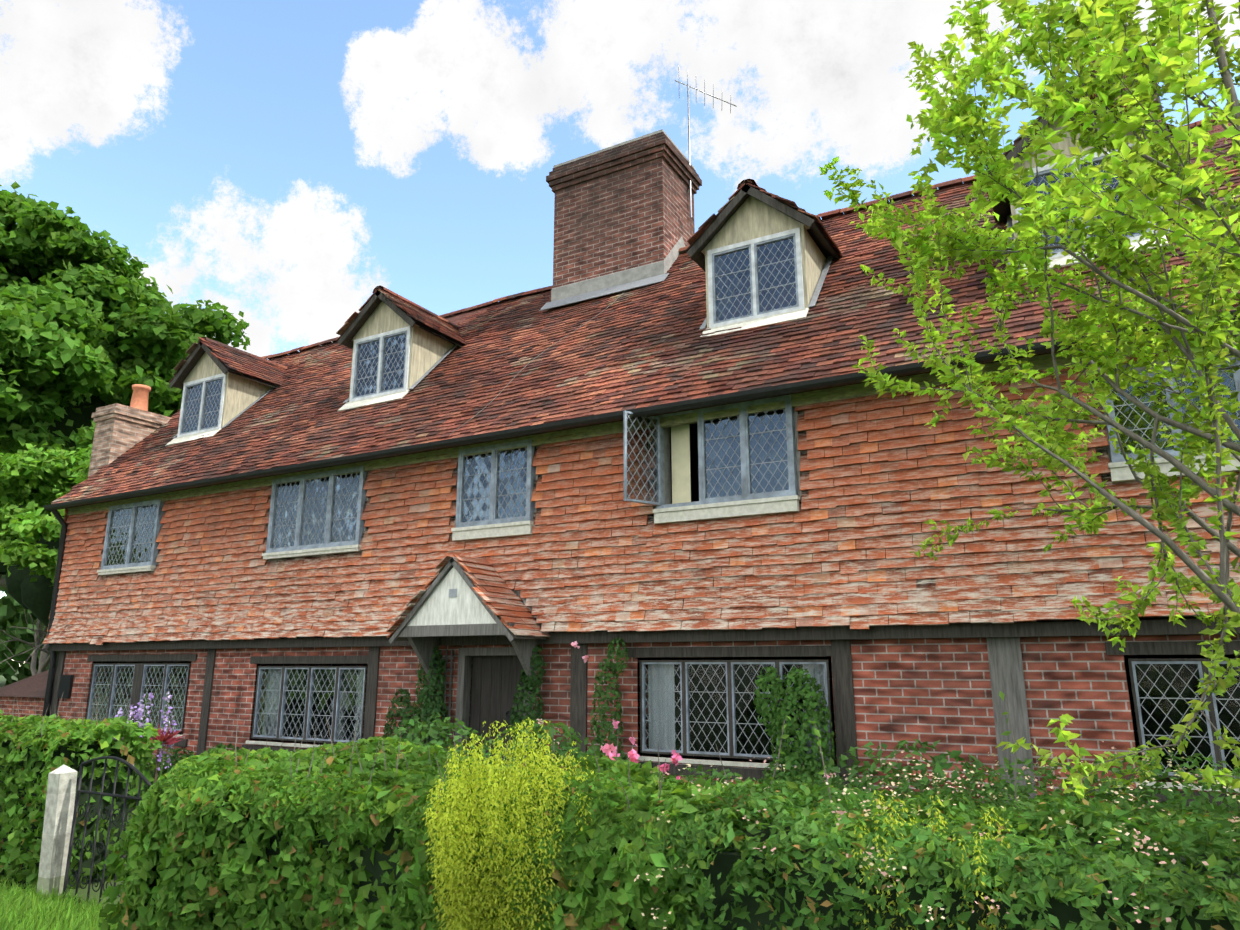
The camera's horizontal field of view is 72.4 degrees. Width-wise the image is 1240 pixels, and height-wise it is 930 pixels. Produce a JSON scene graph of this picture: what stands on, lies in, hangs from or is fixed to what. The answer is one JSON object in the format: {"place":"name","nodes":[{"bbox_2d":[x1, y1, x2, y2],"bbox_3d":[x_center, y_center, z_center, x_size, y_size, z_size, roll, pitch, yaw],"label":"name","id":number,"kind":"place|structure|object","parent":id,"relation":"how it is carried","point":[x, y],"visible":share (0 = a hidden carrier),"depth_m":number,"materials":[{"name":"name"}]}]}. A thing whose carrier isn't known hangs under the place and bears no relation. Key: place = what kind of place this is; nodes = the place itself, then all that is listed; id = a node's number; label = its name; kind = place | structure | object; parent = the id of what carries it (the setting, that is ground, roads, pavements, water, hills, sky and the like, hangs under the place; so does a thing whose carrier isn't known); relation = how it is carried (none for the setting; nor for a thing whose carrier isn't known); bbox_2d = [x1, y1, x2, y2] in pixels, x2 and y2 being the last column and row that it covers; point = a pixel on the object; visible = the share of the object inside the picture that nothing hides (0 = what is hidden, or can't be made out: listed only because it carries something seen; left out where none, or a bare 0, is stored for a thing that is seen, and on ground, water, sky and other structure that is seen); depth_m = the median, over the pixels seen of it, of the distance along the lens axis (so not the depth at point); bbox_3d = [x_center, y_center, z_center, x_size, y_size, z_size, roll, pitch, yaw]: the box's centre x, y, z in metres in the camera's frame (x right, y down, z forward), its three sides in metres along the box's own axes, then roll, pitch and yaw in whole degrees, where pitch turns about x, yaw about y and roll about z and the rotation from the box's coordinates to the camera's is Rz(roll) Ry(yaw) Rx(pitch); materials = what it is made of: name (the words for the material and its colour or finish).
{"place":"outdoors","nodes":[
{"label":"outdoors","id":0,"kind":"place"},
{"bbox_2d":[0,670,18,687],"bbox_3d":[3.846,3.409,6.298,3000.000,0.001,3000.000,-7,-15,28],"label":"ground","id":1,"kind":"structure","parent":0,"point":[2,681],"depth_m":115.26,"materials":[{"name":"green plant"}]},
{"bbox_2d":[0,696,44,718],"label":"outbuilding walls","id":2,"kind":"structure","parent":1,"relation":"on","point":[26,706],"depth_m":15.90,"materials":[{"name":"red brick"}]},
{"bbox_2d":[0,670,54,697],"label":"outbuilding roof","id":3,"kind":"structure","parent":2,"relation":"on","point":[34,685],"depth_m":16.40,"materials":[{"name":"brown tile"}]},
{"bbox_2d":[0,575,57,685],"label":"distant treeline leaves","id":4,"kind":"object","parent":1,"relation":"on","point":[12,613],"depth_m":73.75,"materials":[{"name":"green plant"}]},
{"bbox_2d":[0,443,92,675],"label":"small tree","id":5,"kind":"object","parent":1,"relation":"on","point":[36,480],"depth_m":19.03,"materials":[{"name":"green plant"}]},
{"bbox_2d":[364,353,1237,626],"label":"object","id":6,"kind":"object","parent":1,"relation":"on","point":[667,469],"depth_m":9.07,"materials":[{"name":"grey metal"}]},
{"bbox_2d":[430,650,453,750],"bbox_3d":[-2.102,3.052,9.896,0.320,1.750,0.030,-7,-15,28],"label":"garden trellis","id":7,"kind":"object","parent":6,"relation":"attached to","point":[450,683],"visible":0.23,"depth_m":9.97,"materials":[{"name":"wood"}]},
{"bbox_2d":[388,557,546,680],"bbox_3d":[-1.702,1.733,9.511,1.752,1.340,0.650,-7,-15,28],"label":"porch frame","id":8,"kind":"object","parent":6,"relation":"attached to","point":[423,641],"visible":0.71,"depth_m":9.32,"materials":[{"name":"grey wood"}]},
{"bbox_2d":[407,567,495,625],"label":"porch gable","id":9,"kind":"structure","parent":8,"relation":"attached to","point":[439,606],"depth_m":9.33,"materials":[{"name":"white wood"}]},
{"bbox_2d":[449,589,456,596],"bbox_3d":[-1.836,1.411,9.342,0.110,0.090,0.018,-7,-15,28],"label":"plaque","id":10,"kind":"object","parent":9,"relation":"attached to","point":[452,592],"visible":1,"depth_m":9.33,"materials":[{"name":"grey metal"}]},
{"bbox_2d":[386,555,550,637],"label":"porch tiles","id":11,"kind":"object","parent":8,"relation":"on","point":[502,600],"visible":0.56,"depth_m":9.34,"materials":[{"name":"orange tile"}]},
{"bbox_2d":[506,710,512,727],"bbox_3d":[-1.249,2.866,9.548,0.090,0.193,0.030,-7,-15,28],"label":"door handle","id":12,"kind":"object","parent":6,"relation":"attached to","point":[508,717],"visible":0.6,"depth_m":9.54,"materials":[{"name":"metal"}]},
{"bbox_2d":[57,120,1234,509],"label":"house roof deck","id":13,"kind":"structure","parent":6,"relation":"on","point":[543,292],"depth_m":10.58,"materials":[{"name":"black wood"}]},
{"bbox_2d":[51,119,1239,503],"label":"house roof tiles","id":14,"kind":"object","parent":13,"relation":"on","point":[647,345],"visible":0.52,"depth_m":10.85,"materials":[{"name":"brown tile"}]},
{"bbox_2d":[450,291,624,433],"bbox_3d":[-1.005,-1.510,11.537,2.874,2.830,0.224,10,-17,-36],"label":"aerial cable","id":15,"kind":"object","parent":14,"relation":"on","point":[534,358],"visible":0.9,"depth_m":11.53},
{"bbox_2d":[546,132,701,287],"bbox_3d":[0.072,-3.558,13.704,2.180,2.731,1.370,-7,-15,28],"label":"chimney","id":16,"kind":"object","parent":14,"relation":"on","point":[622,207],"visible":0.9,"depth_m":13.24,"materials":[{"name":"red brick"}]},
{"bbox_2d":[551,129,694,301],"bbox_3d":[0.072,-3.680,13.733,2.010,2.582,1.200,-7,-15,28],"label":"flashing","id":17,"kind":"object","parent":16,"relation":"on","point":[618,278],"visible":0.29,"depth_m":13.04,"materials":[{"name":"grey metal"}]},
{"bbox_2d":[675,70,736,217],"bbox_3d":[1.419,-5.254,13.904,1.014,2.661,0.420,0,-13,-2],"label":"tv aerial","id":18,"kind":"object","parent":16,"relation":"attached to","point":[713,96],"visible":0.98,"depth_m":13.99,"materials":[{"name":"metal"}]},
{"bbox_2d":[173,206,1169,437],"bbox_3d":[-1.015,-1.980,12.319,15.010,1.689,1.579,-7,-15,28],"label":"roof flashing","id":19,"kind":"object","parent":14,"relation":"on","point":[612,290],"visible":0.52,"depth_m":12.66,"materials":[{"name":"grey metal"}]},
{"bbox_2d":[67,324,1235,515],"bbox_3d":[-0.970,-0.291,9.903,19.500,0.140,0.070,-7,-15,28],"label":"fascia board","id":20,"kind":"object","parent":6,"relation":"attached to","point":[1041,362],"depth_m":9.49,"materials":[{"name":"black wood"}]},
{"bbox_2d":[42,310,1239,716],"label":"gutter","id":21,"kind":"object","parent":20,"relation":"attached to","point":[742,396],"visible":0.81,"depth_m":9.58,"materials":[{"name":"brown metal"}]},
{"bbox_2d":[85,654,1239,783],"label":"window frames","id":22,"kind":"structure","parent":6,"relation":"on","point":[137,683],"depth_m":8.51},
{"bbox_2d":[87,155,1239,778],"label":"window frames","id":23,"kind":"structure","parent":6,"relation":"attached to","point":[791,457],"depth_m":9.78,"materials":[{"name":"grey wood"}]},
{"bbox_2d":[90,160,1239,773],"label":"window panes","id":24,"kind":"structure","parent":23,"relation":"attached to","point":[522,512],"depth_m":10.00,"materials":[{"name":"grey glass"}]},
{"bbox_2d":[90,664,1239,772],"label":"window glass","id":25,"kind":"object","parent":23,"relation":"in","point":[319,707],"visible":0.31,"depth_m":11.14,"materials":[{"name":"glass"}]},
{"bbox_2d":[105,158,1239,565],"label":"window glass","id":26,"kind":"object","parent":23,"relation":"in","point":[365,368],"visible":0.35,"depth_m":10.23,"materials":[{"name":"grey glass"}]},
{"bbox_2d":[66,877,122,905],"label":"path","id":27,"kind":"structure","parent":0,"point":[92,894],"depth_m":6.78,"materials":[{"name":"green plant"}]},
{"bbox_2d":[0,876,117,929],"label":"verge grass","id":28,"kind":"structure","parent":27,"relation":"on","point":[21,908],"depth_m":5.95,"materials":[{"name":"green plant"}]},
{"bbox_2d":[63,756,150,908],"bbox_3d":[-3.796,2.752,6.289,0.954,1.115,0.028,-7,-15,28],"label":"wrought iron gate","id":29,"kind":"object","parent":27,"relation":"on","point":[110,817],"visible":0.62,"depth_m":6.37,"materials":[{"name":"black metal"}]},
{"bbox_2d":[98,717,768,929],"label":"hedge","id":30,"kind":"object","parent":27,"relation":"on","point":[168,822],"depth_m":3.95,"materials":[{"name":"green plant"}]},
{"bbox_2d":[422,717,593,929],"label":"yellow-green shrub","id":31,"kind":"object","parent":27,"relation":"on","point":[470,921],"visible":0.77,"depth_m":3.31,"materials":[{"name":"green plant"}]},
{"bbox_2d":[849,790,1028,929],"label":"shrub","id":32,"kind":"object","parent":27,"relation":"on","point":[860,835],"visible":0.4,"depth_m":2.75,"materials":[{"name":"green plant"}]},
{"bbox_2d":[646,777,1239,929],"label":"hedge","id":33,"kind":"object","parent":27,"relation":"on","point":[1192,831],"depth_m":2.81,"materials":[{"name":"green plant"}]},
{"bbox_2d":[766,700,1016,807],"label":"hedge shoots","id":34,"kind":"object","parent":33,"relation":"attached to","point":[826,774],"visible":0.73,"depth_m":3.58,"materials":[{"name":"green plant"}]},
{"bbox_2d":[769,691,1014,802],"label":"climbing plant leaves","id":35,"kind":"object","parent":34,"relation":"attached to","point":[817,733],"visible":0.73,"depth_m":3.60,"materials":[{"name":"plant"}]},
{"bbox_2d":[634,750,1239,928],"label":"flowers","id":36,"kind":"object","parent":33,"relation":"on","point":[1173,861],"visible":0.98,"depth_m":2.82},
{"bbox_2d":[0,181,249,586],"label":"oak tree","id":37,"kind":"object","parent":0,"point":[83,313],"depth_m":32.03,"materials":[{"name":"green plant"}]},
{"bbox_2d":[122,805,134,865],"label":"garden bed ground","id":38,"kind":"structure","parent":0,"point":[132,808],"depth_m":10.66,"materials":[{"name":"soil"}]},
{"bbox_2d":[36,765,76,896],"bbox_3d":[-4.358,2.900,6.556,0.160,1.110,0.130,-10,-15,28],"label":"gate post","id":39,"kind":"object","parent":38,"relation":"on","point":[59,804],"visible":0.77,"depth_m":6.53,"materials":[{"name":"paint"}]},
{"bbox_2d":[0,695,161,891],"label":"hedge","id":40,"kind":"object","parent":38,"relation":"on","point":[23,733],"depth_m":7.10,"materials":[{"name":"green plant"}]},
{"bbox_2d":[114,691,173,837],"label":"flower stems","id":41,"kind":"object","parent":38,"relation":"on","point":[163,745],"visible":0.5,"depth_m":8.45,"materials":[{"name":"green plant"}]},
{"bbox_2d":[113,692,176,769],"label":"purple flowers","id":42,"kind":"object","parent":41,"relation":"on","point":[140,712],"visible":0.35,"depth_m":8.51,"materials":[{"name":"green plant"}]},
{"bbox_2d":[142,721,184,782],"bbox_3d":[-4.500,3.178,8.239,0.390,1.342,0.435,-7,-15,28],"label":"red-leaved plant","id":43,"kind":"object","parent":38,"relation":"on","point":[169,739],"visible":0.38,"depth_m":8.31,"materials":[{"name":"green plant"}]},
{"bbox_2d":[507,644,554,761],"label":"climbing plant","id":44,"kind":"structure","parent":38,"relation":"on","point":[529,683],"depth_m":9.16,"materials":[{"name":"green plant"}]},
{"bbox_2d":[128,743,1176,834],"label":"garden border plants","id":45,"kind":"object","parent":38,"relation":"on","point":[173,762],"visible":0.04,"depth_m":11.07,"materials":[{"name":"green plant"}]},
{"bbox_2d":[753,666,836,792],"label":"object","id":46,"kind":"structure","parent":38,"relation":"on","point":[781,712],"depth_m":7.64,"materials":[{"name":"green plant"}]},
{"bbox_2d":[390,712,1208,837],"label":"garden shrubs","id":47,"kind":"object","parent":38,"relation":"on","point":[939,762],"visible":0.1,"depth_m":4.53,"materials":[{"name":"green plant"}]},
{"bbox_2d":[536,641,835,780],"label":"pink roses","id":48,"kind":"object","parent":47,"relation":"on","point":[633,755],"visible":0.52,"depth_m":4.91,"materials":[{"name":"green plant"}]},
{"bbox_2d":[765,748,1239,843],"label":"spiraea shrub","id":49,"kind":"object","parent":38,"relation":"on","point":[1103,787],"visible":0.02,"depth_m":3.69,"materials":[{"name":"green plant"}]},
{"bbox_2d":[863,741,1237,818],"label":"flowers","id":50,"kind":"object","parent":49,"relation":"attached to","point":[1131,786],"visible":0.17,"depth_m":3.62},
{"bbox_2d":[88,403,171,478],"bbox_3d":[-9.168,2.197,15.341,0.720,6.520,1.240,-7,-15,28],"label":"chimney","id":51,"kind":"object","parent":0,"point":[120,429],"visible":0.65,"depth_m":15.53,"materials":[{"name":"brown brick"}]},
{"bbox_2d":[130,384,150,410],"bbox_3d":[-9.159,-1.225,16.168,0.331,0.560,0.340,-7,-15,28],"label":"chimney pot","id":52,"kind":"object","parent":51,"relation":"on","point":[140,397],"visible":0.73,"depth_m":16.08,"materials":[{"name":"orange ceramic"}]},
{"bbox_2d":[590,637,628,759],"bbox_3d":[-0.136,2.776,8.505,0.731,2.065,0.522,-7,-15,28],"label":"climbing rose","id":53,"kind":"object","parent":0,"point":[614,669],"visible":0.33,"depth_m":8.68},
{"bbox_2d":[0,0,1239,665],"label":"sky","id":54,"kind":"structure","parent":0,"point":[278,163],"materials":[{"name":"blue"}]},
{"bbox_2d":[42,342,1239,644],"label":"tile-hung wall","id":55,"kind":"structure","parent":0,"point":[884,478],"depth_m":8.42,"materials":[{"name":"tile"}]},
{"bbox_2d":[49,618,1239,807],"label":"house frame","id":56,"kind":"object","parent":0,"point":[838,650],"depth_m":8.05,"materials":[{"name":"brown wood"}]},
{"bbox_2d":[57,634,1239,833],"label":"brick wall","id":57,"kind":"structure","parent":0,"point":[931,691],"depth_m":7.55,"materials":[{"name":"red brick"}]},
{"bbox_2d":[57,675,73,697],"bbox_3d":[-9.013,3.601,13.782,0.300,0.370,0.050,-7,-15,28],"label":"house meter box","id":58,"kind":"object","parent":57,"relation":"attached to","point":[65,686],"visible":1,"depth_m":13.74,"materials":[{"name":"black metal"}]},
{"bbox_2d":[454,647,532,755],"bbox_3d":[-1.415,3.122,9.583,1.060,2.070,0.130,-7,-15,28],"label":"door frame","id":59,"kind":"object","parent":57,"relation":"in","point":[465,655],"visible":0.41,"depth_m":9.87,"materials":[{"name":"wood"}]},
{"bbox_2d":[469,655,523,760],"bbox_3d":[-1.363,3.172,9.665,0.874,1.970,0.040,-7,-15,28],"label":"door","id":60,"kind":"structure","parent":59,"relation":"in","point":[494,684],"depth_m":9.82,"materials":[{"name":"wood"}]},
{"bbox_2d":[177,115,1158,434],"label":"house dormer walls","id":61,"kind":"structure","parent":0,"point":[751,217],"depth_m":10.49,"materials":[{"name":"beige paint"}]},
{"bbox_2d":[177,142,1156,436],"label":"dormer window frames","id":62,"kind":"structure","parent":61,"relation":"in","point":[741,244],"depth_m":10.22,"materials":[{"name":"white wood"}]},
{"bbox_2d":[169,97,1169,389],"bbox_3d":[-1.027,-2.427,12.403,15.200,0.772,1.769,-7,-15,28],"label":"bargeboard","id":63,"kind":"object","parent":61,"relation":"attached to","point":[693,251],"visible":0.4,"depth_m":10.46,"materials":[{"name":"black wood"}]},
{"bbox_2d":[169,93,1173,385],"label":"house dormer tiles","id":64,"kind":"object","parent":61,"relation":"on","point":[247,363],"visible":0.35,"depth_m":13.48,"materials":[{"name":"brown tile"}]},
{"bbox_2d":[97,235,1239,791],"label":"window sills","id":65,"kind":"structure","parent":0,"point":[775,505],"depth_m":8.77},
{"bbox_2d":[104,373,1239,774],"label":"house interior rooms","id":66,"kind":"object","parent":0,"point":[1152,725],"depth_m":10.38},
{"bbox_2d":[671,424,690,503],"bbox_3d":[-3.760,0.595,11.437,10.288,1.038,0.011,-7,-15,28],"label":"curtain","id":67,"kind":"object","parent":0,"point":[680,460],"visible":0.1,"depth_m":9.09,"materials":[{"name":"beige fabric"}]},
{"bbox_2d":[648,664,828,757],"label":"net curtains","id":68,"kind":"object","parent":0,"point":[658,680],"depth_m":8.77,"materials":[{"name":"white fabric"}]},
{"bbox_2d":[818,0,1239,806],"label":"tree","id":69,"kind":"object","parent":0,"point":[962,116],"depth_m":3.89,"materials":[{"name":"green plant"}]},
{"bbox_2d":[1090,43,1160,121],"bbox_3d":[6.235,-4.256,10.385,0.680,1.400,0.680,-7,-15,28],"label":"ridge chimney","id":70,"kind":"object","parent":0,"point":[1094,71],"depth_m":10.20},
{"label":"garden path","id":71,"kind":"structure","parent":0,"visible":0},
{"bbox_2d":[383,646,449,750],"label":"climbing plant","id":72,"kind":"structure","parent":71,"relation":"on","point":[431,706],"depth_m":9.85,"materials":[{"name":"green plant"}]}
]}

